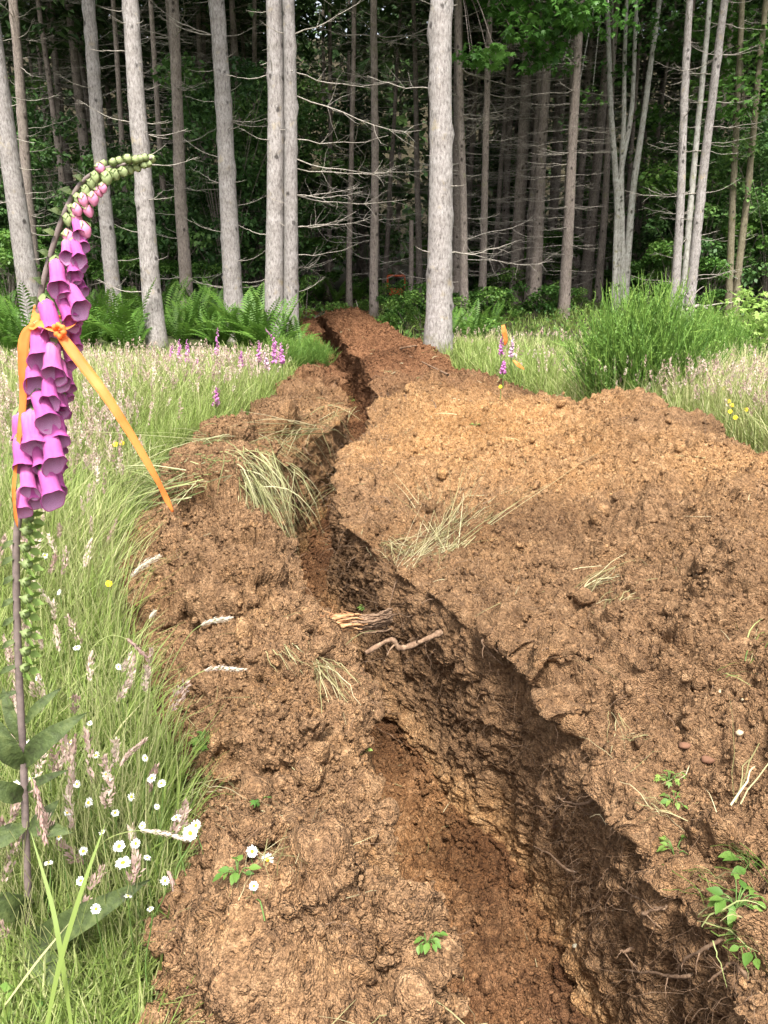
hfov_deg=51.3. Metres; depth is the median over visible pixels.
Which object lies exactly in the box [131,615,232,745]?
grass stalk
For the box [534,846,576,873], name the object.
root
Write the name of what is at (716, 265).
understory shrub
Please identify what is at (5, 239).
understory shrub
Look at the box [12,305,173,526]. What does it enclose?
orange tape
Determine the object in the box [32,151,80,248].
understory shrub
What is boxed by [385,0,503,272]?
conifer tree
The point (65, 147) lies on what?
conifer tree
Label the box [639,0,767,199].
conifer tree
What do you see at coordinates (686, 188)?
understory shrub
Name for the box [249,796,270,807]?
seedling
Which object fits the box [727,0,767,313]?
conifer tree
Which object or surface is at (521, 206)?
conifer tree
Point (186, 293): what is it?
fern
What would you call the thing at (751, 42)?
conifer tree
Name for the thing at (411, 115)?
conifer tree
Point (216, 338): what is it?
foxglove
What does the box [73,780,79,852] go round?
daisy
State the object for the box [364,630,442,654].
root
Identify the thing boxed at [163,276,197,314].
fern
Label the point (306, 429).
straw tuft
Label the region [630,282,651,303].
understory shrub
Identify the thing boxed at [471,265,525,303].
understory shrub
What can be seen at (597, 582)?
straw tuft
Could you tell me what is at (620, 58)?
conifer tree
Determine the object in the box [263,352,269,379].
foxglove
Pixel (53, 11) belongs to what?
conifer tree
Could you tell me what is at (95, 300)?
fern
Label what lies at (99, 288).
fern
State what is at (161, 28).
conifer tree
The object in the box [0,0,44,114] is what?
conifer tree
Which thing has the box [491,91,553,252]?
conifer tree
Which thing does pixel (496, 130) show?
conifer tree
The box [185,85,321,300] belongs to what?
understory shrub
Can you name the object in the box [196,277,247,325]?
fern
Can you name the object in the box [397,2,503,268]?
conifer tree
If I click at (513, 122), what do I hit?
conifer tree
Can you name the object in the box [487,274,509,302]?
understory shrub
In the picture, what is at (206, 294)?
fern
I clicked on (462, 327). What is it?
fern
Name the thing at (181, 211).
conifer tree
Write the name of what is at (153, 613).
grass stalk
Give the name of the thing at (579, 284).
understory shrub
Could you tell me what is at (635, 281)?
understory shrub
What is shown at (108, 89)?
conifer tree
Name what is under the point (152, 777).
daisy
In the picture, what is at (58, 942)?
grass leaf
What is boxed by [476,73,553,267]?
conifer tree
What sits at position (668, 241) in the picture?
understory shrub
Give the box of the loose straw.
[147,336,761,1023]
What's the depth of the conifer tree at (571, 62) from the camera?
22.04 m
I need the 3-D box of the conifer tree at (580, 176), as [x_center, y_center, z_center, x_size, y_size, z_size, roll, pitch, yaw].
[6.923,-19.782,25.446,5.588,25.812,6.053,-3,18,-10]
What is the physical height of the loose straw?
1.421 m
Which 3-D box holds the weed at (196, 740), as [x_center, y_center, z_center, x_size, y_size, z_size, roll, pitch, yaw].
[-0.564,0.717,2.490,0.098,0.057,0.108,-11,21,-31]
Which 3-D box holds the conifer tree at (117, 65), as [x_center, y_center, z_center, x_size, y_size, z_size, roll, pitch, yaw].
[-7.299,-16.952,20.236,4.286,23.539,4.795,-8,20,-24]
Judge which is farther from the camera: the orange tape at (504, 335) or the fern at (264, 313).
the fern at (264, 313)
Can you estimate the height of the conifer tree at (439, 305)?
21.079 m
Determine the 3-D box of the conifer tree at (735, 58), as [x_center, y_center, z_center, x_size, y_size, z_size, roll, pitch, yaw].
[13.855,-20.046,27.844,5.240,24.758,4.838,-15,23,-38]
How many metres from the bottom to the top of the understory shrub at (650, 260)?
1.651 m
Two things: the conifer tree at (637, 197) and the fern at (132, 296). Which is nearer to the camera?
the fern at (132, 296)
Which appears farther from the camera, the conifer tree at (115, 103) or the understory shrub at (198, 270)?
the conifer tree at (115, 103)
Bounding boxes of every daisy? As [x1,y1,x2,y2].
[44,860,52,915]
[57,589,66,645]
[57,836,69,908]
[64,810,70,851]
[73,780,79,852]
[74,645,80,714]
[76,876,83,974]
[79,847,95,891]
[85,721,91,763]
[85,797,94,867]
[90,903,105,989]
[93,752,106,796]
[98,830,108,892]
[103,771,112,826]
[111,809,123,867]
[113,840,143,921]
[115,856,143,926]
[116,664,126,747]
[125,894,135,961]
[127,793,134,836]
[131,838,142,910]
[139,821,159,879]
[142,754,147,815]
[144,855,152,905]
[145,907,152,985]
[147,774,155,825]
[149,876,169,927]
[154,804,165,864]
[155,869,174,899]
[157,779,165,856]
[171,814,185,876]
[175,825,196,884]
[190,820,203,853]
[246,845,257,862]
[249,881,265,920]
[262,853,273,862]
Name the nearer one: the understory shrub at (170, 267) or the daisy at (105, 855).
the daisy at (105, 855)
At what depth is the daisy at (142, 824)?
1.86 m
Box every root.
[295,605,394,633]
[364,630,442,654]
[389,561,409,604]
[481,639,502,664]
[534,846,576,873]
[552,787,571,828]
[556,795,592,813]
[617,946,637,967]
[619,886,667,910]
[622,960,693,994]
[641,899,664,928]
[676,938,722,970]
[708,954,747,981]
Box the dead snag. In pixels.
[390,219,424,308]
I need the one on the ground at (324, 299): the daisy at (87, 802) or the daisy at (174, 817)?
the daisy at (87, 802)
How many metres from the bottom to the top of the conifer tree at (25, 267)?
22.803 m
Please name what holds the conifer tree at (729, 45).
on the ground at (324, 299)
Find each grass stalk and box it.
[28,771,48,851]
[76,635,147,691]
[90,829,191,857]
[105,737,147,819]
[116,608,156,694]
[118,554,160,710]
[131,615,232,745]
[137,664,245,742]
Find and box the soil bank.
[120,311,468,1023]
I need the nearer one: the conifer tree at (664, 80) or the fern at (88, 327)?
the fern at (88, 327)
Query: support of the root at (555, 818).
attached to the trench
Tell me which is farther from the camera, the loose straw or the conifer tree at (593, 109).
the conifer tree at (593, 109)
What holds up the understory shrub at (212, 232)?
on the ground at (324, 299)
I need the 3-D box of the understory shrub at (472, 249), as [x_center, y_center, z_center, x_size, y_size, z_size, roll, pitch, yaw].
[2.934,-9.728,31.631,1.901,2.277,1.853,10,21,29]
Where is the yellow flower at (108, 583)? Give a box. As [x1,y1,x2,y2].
[105,580,119,627]
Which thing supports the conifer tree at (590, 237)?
on the ground at (324, 299)
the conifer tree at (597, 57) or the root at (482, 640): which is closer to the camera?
the root at (482, 640)
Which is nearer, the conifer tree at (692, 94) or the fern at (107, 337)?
the fern at (107, 337)
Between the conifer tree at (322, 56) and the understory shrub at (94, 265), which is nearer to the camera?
the understory shrub at (94, 265)
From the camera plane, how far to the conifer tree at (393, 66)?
41.58 m
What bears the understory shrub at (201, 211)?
on the ground at (324, 299)
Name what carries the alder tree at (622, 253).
on the ground at (324, 299)
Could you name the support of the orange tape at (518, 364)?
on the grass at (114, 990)
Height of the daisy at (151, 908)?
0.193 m
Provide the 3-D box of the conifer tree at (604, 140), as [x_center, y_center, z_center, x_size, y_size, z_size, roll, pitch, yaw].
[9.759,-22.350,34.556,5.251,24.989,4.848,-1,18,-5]
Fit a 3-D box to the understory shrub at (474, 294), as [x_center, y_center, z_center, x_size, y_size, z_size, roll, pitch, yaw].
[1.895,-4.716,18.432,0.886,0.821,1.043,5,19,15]
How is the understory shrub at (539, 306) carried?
on the ground at (324, 299)
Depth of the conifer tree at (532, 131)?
33.03 m
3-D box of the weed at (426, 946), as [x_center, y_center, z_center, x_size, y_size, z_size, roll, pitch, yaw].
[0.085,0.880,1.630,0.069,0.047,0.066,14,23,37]
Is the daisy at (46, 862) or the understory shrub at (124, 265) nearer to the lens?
the daisy at (46, 862)
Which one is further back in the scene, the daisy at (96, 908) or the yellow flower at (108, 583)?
the yellow flower at (108, 583)
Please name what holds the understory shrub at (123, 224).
on the ground at (324, 299)
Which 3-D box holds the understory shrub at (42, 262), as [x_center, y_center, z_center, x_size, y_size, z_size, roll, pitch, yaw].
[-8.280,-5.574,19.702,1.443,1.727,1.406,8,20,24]
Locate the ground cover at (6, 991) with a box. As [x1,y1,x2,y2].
[0,285,765,1023]
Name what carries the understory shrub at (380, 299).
on the ground at (324, 299)
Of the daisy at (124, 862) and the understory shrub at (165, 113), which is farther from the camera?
the understory shrub at (165, 113)
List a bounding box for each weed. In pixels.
[187,729,209,752]
[213,855,260,885]
[414,931,447,954]
[654,770,685,787]
[656,835,686,854]
[659,790,687,809]
[702,874,766,923]
[718,845,761,874]
[723,920,760,969]
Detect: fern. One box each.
[0,281,89,348]
[0,287,16,327]
[0,296,19,336]
[0,308,20,353]
[80,296,125,347]
[85,278,155,353]
[86,290,123,319]
[89,287,135,344]
[90,285,141,312]
[91,294,144,344]
[121,275,195,335]
[122,286,171,322]
[123,278,176,307]
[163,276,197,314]
[164,285,217,338]
[164,290,206,347]
[174,281,223,320]
[174,293,239,346]
[184,303,238,348]
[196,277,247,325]
[199,286,280,349]
[214,297,293,349]
[215,294,304,349]
[224,281,264,322]
[263,312,321,346]
[299,305,310,333]
[311,284,326,299]
[322,276,355,302]
[352,286,368,300]
[417,306,470,338]
[452,299,496,341]
[459,305,497,325]
[479,300,509,327]
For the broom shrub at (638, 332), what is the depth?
7.41 m
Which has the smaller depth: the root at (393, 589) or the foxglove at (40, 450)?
the foxglove at (40, 450)
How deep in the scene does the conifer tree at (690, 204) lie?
17.45 m
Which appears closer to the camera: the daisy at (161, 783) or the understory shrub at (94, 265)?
the daisy at (161, 783)
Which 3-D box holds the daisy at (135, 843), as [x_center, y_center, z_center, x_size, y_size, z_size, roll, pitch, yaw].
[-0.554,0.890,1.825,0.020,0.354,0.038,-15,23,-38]
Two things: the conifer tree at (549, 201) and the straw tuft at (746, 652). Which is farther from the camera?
the conifer tree at (549, 201)
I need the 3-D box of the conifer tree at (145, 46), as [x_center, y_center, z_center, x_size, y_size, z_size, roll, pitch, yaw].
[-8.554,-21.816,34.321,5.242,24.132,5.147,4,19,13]
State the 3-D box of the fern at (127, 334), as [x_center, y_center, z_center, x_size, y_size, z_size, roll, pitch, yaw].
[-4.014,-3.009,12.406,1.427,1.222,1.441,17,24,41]
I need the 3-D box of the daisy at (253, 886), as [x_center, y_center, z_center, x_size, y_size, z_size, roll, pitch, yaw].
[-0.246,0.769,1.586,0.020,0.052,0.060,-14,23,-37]
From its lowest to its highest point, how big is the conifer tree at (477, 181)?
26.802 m
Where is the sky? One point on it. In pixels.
(295, 0)
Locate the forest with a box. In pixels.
[1,0,767,285]
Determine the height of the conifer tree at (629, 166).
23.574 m
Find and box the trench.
[270,312,748,1023]
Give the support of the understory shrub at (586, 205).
on the ground at (324, 299)
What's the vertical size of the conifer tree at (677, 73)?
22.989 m
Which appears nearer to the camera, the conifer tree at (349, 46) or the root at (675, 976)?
the root at (675, 976)
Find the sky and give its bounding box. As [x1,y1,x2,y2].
[39,0,664,37]
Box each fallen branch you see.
[410,356,448,375]
[670,286,732,312]
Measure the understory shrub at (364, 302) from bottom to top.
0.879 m
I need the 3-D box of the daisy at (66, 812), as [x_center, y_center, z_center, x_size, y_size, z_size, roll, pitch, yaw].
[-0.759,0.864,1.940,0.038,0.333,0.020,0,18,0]
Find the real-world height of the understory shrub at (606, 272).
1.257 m
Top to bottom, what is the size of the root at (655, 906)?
0.119 m
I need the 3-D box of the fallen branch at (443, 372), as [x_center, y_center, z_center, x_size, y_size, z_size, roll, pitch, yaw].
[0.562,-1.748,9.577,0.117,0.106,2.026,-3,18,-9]
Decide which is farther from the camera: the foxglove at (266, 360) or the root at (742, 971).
the foxglove at (266, 360)
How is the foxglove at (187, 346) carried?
on the ground at (324, 299)
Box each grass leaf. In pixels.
[5,925,67,1004]
[31,834,72,1023]
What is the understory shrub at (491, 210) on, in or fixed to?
on the ground at (324, 299)
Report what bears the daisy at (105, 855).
on the ground at (324, 299)
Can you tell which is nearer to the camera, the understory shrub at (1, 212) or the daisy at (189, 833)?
the daisy at (189, 833)
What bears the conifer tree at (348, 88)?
on the ground at (324, 299)
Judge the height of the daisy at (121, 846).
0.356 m
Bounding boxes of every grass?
[0,296,767,1023]
[217,437,323,552]
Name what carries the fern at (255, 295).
on the ground at (324, 299)
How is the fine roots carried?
attached to the trench
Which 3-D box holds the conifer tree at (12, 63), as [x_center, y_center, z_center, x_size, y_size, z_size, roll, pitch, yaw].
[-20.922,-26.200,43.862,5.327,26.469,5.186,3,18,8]
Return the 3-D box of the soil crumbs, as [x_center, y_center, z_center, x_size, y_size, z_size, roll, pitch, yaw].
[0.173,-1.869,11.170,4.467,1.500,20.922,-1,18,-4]
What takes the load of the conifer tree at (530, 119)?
on the ground at (324, 299)
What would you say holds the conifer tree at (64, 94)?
on the ground at (324, 299)
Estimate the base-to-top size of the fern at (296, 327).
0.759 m
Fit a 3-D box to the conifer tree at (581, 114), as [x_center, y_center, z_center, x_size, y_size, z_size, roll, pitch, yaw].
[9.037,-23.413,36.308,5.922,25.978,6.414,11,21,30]
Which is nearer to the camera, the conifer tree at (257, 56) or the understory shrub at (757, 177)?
the understory shrub at (757, 177)
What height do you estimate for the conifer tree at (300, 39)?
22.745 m
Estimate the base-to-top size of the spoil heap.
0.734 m
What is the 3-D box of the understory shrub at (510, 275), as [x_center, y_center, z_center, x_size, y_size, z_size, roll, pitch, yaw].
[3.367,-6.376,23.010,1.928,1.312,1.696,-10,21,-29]
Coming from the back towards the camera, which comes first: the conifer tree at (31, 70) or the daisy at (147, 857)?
the conifer tree at (31, 70)
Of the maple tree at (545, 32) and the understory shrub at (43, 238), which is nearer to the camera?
the maple tree at (545, 32)
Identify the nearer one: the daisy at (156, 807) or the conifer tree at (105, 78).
the daisy at (156, 807)
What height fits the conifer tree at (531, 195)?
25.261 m
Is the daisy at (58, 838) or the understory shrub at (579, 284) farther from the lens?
the understory shrub at (579, 284)
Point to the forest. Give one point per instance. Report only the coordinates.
(403, 118)
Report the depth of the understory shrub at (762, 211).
19.84 m
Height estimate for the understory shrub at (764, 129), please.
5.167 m
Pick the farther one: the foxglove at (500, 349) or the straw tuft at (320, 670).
the foxglove at (500, 349)
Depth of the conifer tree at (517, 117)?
24.21 m
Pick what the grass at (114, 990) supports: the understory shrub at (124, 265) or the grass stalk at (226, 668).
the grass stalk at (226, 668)
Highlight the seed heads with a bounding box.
[0,325,767,937]
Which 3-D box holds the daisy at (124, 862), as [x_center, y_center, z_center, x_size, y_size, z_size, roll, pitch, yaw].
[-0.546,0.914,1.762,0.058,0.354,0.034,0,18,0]
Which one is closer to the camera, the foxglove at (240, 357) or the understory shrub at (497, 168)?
the foxglove at (240, 357)
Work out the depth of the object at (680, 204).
16.90 m
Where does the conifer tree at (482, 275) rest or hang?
on the ground at (324, 299)
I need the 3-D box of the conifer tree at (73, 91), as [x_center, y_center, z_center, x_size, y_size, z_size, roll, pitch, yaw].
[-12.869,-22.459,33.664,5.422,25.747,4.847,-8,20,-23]
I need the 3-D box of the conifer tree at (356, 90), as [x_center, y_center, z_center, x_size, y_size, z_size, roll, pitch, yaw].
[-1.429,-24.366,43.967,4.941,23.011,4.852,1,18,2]
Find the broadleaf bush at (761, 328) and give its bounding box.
[718,286,767,361]
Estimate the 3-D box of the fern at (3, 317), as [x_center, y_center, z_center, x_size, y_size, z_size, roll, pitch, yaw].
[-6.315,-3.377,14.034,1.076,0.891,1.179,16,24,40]
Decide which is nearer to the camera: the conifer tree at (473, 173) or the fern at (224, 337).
the fern at (224, 337)
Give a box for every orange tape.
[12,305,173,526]
[501,325,507,345]
[513,360,523,369]
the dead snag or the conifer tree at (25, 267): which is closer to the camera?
the conifer tree at (25, 267)
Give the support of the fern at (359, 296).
on the ground at (324, 299)
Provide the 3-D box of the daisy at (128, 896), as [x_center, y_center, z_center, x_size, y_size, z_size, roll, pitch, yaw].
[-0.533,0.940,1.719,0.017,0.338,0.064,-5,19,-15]
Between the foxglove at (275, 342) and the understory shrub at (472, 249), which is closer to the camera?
the foxglove at (275, 342)
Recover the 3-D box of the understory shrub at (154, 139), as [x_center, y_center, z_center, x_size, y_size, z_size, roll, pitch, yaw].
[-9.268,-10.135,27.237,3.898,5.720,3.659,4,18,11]
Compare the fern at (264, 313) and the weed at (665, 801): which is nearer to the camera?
the weed at (665, 801)
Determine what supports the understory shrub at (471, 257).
on the ground at (324, 299)
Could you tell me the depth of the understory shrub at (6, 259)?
18.13 m
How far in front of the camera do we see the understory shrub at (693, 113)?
28.82 m
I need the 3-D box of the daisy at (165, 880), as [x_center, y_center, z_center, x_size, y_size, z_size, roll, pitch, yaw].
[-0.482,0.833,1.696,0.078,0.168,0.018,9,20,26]
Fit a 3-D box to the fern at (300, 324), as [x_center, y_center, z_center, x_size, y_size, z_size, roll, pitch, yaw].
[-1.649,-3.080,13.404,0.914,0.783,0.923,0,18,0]
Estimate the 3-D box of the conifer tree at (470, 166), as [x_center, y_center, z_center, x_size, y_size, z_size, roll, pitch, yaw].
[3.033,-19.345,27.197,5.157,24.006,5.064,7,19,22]
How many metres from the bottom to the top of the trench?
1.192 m
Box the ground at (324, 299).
[0,37,767,507]
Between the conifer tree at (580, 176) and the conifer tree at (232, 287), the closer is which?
the conifer tree at (232, 287)
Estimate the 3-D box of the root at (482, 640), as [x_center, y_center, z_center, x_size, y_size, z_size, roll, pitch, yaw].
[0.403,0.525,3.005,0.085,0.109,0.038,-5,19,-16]
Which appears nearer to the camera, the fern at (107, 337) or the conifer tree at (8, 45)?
the fern at (107, 337)
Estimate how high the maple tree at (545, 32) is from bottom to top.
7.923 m
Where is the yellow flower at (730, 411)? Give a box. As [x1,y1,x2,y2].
[727,409,731,435]
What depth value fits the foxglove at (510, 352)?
9.28 m
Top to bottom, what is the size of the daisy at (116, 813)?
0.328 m
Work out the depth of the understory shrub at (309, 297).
25.06 m
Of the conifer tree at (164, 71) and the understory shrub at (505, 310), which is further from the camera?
the conifer tree at (164, 71)
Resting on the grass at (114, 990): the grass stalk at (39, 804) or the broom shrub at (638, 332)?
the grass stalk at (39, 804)
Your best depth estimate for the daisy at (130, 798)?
1.95 m
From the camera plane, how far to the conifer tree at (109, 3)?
25.56 m
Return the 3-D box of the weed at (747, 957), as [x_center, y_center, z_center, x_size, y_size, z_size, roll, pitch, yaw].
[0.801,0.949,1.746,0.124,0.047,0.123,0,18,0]
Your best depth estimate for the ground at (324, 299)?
56.59 m
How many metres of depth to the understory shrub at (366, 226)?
33.30 m
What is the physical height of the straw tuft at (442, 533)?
0.475 m
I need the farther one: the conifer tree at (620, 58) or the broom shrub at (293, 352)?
the conifer tree at (620, 58)
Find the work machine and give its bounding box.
[386,275,405,299]
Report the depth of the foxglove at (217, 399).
6.96 m
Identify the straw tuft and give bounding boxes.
[69,422,302,528]
[172,776,329,900]
[201,417,432,563]
[207,404,359,469]
[266,643,395,722]
[379,453,597,569]
[575,553,657,607]
[607,711,651,749]
[619,781,687,829]
[662,843,767,986]
[717,619,767,684]
[729,698,767,805]
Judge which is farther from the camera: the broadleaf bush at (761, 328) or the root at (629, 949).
the broadleaf bush at (761, 328)
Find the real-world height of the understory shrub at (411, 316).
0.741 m
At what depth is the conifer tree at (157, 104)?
20.54 m
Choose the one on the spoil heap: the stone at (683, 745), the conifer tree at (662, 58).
the stone at (683, 745)
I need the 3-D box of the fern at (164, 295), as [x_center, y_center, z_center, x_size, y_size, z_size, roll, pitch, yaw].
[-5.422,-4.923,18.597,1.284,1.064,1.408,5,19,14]
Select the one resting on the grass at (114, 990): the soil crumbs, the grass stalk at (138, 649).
the grass stalk at (138, 649)
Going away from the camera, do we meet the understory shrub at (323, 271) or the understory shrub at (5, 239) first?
the understory shrub at (5, 239)
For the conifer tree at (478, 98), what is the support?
on the ground at (324, 299)
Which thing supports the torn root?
on the trench
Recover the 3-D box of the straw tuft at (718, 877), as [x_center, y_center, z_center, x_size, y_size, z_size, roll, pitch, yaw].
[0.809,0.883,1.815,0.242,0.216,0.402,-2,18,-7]
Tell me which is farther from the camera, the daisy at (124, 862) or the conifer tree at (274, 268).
the conifer tree at (274, 268)
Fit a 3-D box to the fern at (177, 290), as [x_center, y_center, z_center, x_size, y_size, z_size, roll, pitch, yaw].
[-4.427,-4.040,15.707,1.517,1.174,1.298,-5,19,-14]
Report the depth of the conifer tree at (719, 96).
36.11 m
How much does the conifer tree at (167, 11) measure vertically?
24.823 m
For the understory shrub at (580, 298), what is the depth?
21.79 m
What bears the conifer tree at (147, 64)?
on the ground at (324, 299)
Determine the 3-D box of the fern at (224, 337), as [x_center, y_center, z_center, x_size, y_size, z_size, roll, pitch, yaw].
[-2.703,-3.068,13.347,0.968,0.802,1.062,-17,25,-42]
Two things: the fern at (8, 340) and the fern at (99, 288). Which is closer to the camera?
the fern at (8, 340)
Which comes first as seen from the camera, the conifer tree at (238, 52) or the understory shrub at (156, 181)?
the understory shrub at (156, 181)
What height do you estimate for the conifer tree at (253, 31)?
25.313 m
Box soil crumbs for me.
[118,305,767,1023]
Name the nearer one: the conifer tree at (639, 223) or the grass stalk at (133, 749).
the grass stalk at (133, 749)
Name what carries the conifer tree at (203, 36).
on the ground at (324, 299)
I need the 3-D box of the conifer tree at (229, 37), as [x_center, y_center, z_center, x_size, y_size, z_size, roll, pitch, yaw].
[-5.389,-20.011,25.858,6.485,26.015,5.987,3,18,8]
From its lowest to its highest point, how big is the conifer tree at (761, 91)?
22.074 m
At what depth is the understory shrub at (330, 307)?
18.70 m
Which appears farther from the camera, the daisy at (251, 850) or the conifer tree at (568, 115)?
the conifer tree at (568, 115)
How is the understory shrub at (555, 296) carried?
on the ground at (324, 299)
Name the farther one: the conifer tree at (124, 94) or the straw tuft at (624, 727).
the conifer tree at (124, 94)
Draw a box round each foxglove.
[0,154,155,999]
[177,339,181,366]
[185,339,189,364]
[211,387,219,414]
[214,328,219,358]
[238,351,243,373]
[256,342,261,376]
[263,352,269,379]
[265,328,279,379]
[271,341,276,378]
[279,343,285,376]
[498,336,503,377]
[499,360,506,388]
[508,337,513,381]
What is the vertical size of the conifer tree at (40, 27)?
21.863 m
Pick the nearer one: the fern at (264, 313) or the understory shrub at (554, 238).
the fern at (264, 313)
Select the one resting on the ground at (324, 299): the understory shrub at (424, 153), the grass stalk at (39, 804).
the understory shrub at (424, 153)
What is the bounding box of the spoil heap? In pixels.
[321,306,767,1023]
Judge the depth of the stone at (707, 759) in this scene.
2.30 m
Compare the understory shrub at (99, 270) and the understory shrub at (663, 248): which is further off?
the understory shrub at (99, 270)
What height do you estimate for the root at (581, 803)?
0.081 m
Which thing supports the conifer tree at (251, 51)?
on the ground at (324, 299)
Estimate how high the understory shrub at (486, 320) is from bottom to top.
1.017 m
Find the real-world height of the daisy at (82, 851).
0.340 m
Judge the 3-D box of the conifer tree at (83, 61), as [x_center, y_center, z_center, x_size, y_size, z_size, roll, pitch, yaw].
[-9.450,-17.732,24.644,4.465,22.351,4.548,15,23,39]
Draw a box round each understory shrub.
[0,74,58,294]
[0,85,42,281]
[0,106,83,278]
[0,204,41,287]
[0,204,68,298]
[0,225,52,294]
[0,228,50,306]
[0,247,48,316]
[15,249,65,282]
[18,137,138,301]
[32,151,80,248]
[35,205,101,293]
[45,121,162,284]
[66,258,104,304]
[76,140,208,288]
[84,253,123,296]
[99,147,222,299]
[107,74,216,296]
[111,190,159,295]
[117,252,166,306]
[150,51,298,301]
[159,183,263,307]
[159,242,198,281]
[159,259,197,308]
[167,63,355,292]
[175,204,246,288]
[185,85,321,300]
[191,95,333,301]
[191,260,242,301]
[206,67,319,249]
[242,284,263,306]
[263,87,380,285]
[298,162,342,284]
[298,249,333,291]
[298,274,349,318]
[299,283,320,303]
[302,236,355,301]
[312,93,420,286]
[312,121,408,281]
[352,275,381,299]
[353,282,404,310]
[374,290,425,332]
[375,293,420,320]
[378,299,421,332]
[394,279,425,317]
[406,238,452,287]
[410,140,512,268]
[452,149,531,285]
[452,245,477,290]
[452,286,506,335]
[452,291,485,317]
[468,240,479,283]
[468,267,524,304]
[468,271,490,291]
[469,133,551,271]
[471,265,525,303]
[474,286,510,316]
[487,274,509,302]
[489,288,520,319]
[505,235,561,293]
[511,281,560,319]
[542,230,594,296]
[543,143,613,279]
[547,287,579,312]
[549,266,607,299]
[550,281,597,313]
[576,131,656,283]
[600,100,728,281]
[603,269,644,298]
[610,145,724,301]
[630,253,671,306]
[630,263,647,289]
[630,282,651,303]
[631,204,718,298]
[631,234,704,298]
[640,108,767,308]
[641,136,763,303]
[644,129,767,295]
[646,240,703,303]
[667,132,767,310]
[668,136,767,300]
[697,256,732,315]
[712,216,767,304]
[713,133,767,315]
[733,52,767,190]
[742,190,767,289]
[746,254,765,296]
[754,158,767,262]
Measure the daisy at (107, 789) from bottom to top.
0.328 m
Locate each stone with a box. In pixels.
[678,742,690,748]
[701,755,714,763]
[735,729,743,735]
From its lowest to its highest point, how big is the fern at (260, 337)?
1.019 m
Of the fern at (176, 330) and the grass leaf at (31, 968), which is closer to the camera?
the grass leaf at (31, 968)
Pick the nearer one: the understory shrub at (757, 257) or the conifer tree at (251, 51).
the understory shrub at (757, 257)
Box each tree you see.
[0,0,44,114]
[0,0,66,325]
[0,0,91,285]
[0,0,121,228]
[0,0,122,283]
[0,0,123,226]
[0,1,33,73]
[1,17,13,283]
[2,0,73,219]
[2,0,77,244]
[5,48,41,116]
[8,1,74,227]
[9,0,129,297]
[20,0,161,226]
[23,3,144,155]
[23,20,104,172]
[23,33,121,157]
[41,7,159,285]
[42,1,123,218]
[57,6,168,286]
[58,0,161,340]
[65,0,166,294]
[74,0,201,354]
[77,1,195,222]
[80,0,161,284]
[97,0,184,208]
[99,0,211,298]
[104,24,185,281]
[105,39,167,136]
[111,0,221,319]
[116,0,229,305]
[139,0,252,284]
[139,3,207,146]
[140,5,266,160]
[143,13,229,198]
[147,5,251,158]
[152,0,266,341]
[157,0,299,289]
[157,8,229,162]
[159,0,316,273]
[161,0,228,154]
[161,0,328,296]
[183,3,265,208]
[186,2,266,152]
[189,0,317,286]
[226,0,336,268]
[227,0,288,339]
[228,1,298,155]
[237,0,409,295]
[248,11,312,264]
[260,0,370,284]
[261,0,427,335]
[295,0,400,306]
[295,0,408,285]
[301,0,453,318]
[312,3,423,270]
[315,0,429,289]
[321,0,398,268]
[333,0,429,293]
[347,0,496,297]
[356,5,427,279]
[366,6,423,278]
[367,0,515,355]
[368,0,562,323]
[380,0,496,267]
[384,0,532,307]
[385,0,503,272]
[386,0,472,268]
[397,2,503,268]
[401,0,535,312]
[402,1,533,274]
[411,0,519,225]
[418,4,516,195]
[452,0,609,75]
[452,7,518,266]
[452,22,505,283]
[463,2,563,286]
[463,3,556,288]
[463,4,584,265]
[464,7,561,284]
[464,8,520,233]
[464,13,500,270]
[465,79,496,194]
[467,0,587,270]
[467,1,595,307]
[469,1,617,314]
[473,0,596,304]
[474,15,550,221]
[475,15,604,288]
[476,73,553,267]
[482,29,587,260]
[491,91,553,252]
[492,76,568,205]
[510,9,621,283]
[512,0,623,299]
[517,0,661,319]
[517,8,600,231]
[526,0,685,312]
[533,6,628,268]
[533,76,597,281]
[545,34,629,281]
[546,0,641,309]
[546,0,673,296]
[548,70,618,180]
[548,79,597,186]
[549,2,663,283]
[550,3,661,267]
[552,0,668,307]
[553,21,662,272]
[565,17,639,188]
[569,0,643,265]
[577,6,666,284]
[591,4,678,259]
[591,39,661,185]
[600,0,683,277]
[616,0,701,268]
[617,0,677,260]
[617,15,690,243]
[627,0,767,279]
[628,0,767,315]
[629,0,734,164]
[630,0,767,300]
[632,0,708,261]
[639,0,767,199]
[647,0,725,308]
[655,0,766,188]
[664,0,766,127]
[665,16,760,226]
[667,0,723,314]
[668,0,762,135]
[671,0,767,304]
[681,0,767,299]
[690,0,767,259]
[698,4,767,191]
[718,0,767,316]
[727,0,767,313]
[735,0,767,304]
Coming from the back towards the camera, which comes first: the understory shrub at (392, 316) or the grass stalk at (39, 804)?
the understory shrub at (392, 316)
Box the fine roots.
[119,366,767,1023]
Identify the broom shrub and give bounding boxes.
[254,332,315,367]
[292,332,340,368]
[552,267,743,401]
[683,303,767,369]
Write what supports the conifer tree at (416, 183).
on the ground at (324, 299)
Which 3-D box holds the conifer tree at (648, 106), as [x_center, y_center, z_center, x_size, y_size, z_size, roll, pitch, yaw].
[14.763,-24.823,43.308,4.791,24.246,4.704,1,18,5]
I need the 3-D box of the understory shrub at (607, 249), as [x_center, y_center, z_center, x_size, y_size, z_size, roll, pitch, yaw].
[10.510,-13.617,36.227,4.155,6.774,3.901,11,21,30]
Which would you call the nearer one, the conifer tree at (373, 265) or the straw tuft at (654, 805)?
the straw tuft at (654, 805)
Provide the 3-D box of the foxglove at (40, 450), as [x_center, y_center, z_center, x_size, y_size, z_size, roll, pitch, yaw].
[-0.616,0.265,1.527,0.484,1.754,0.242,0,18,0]

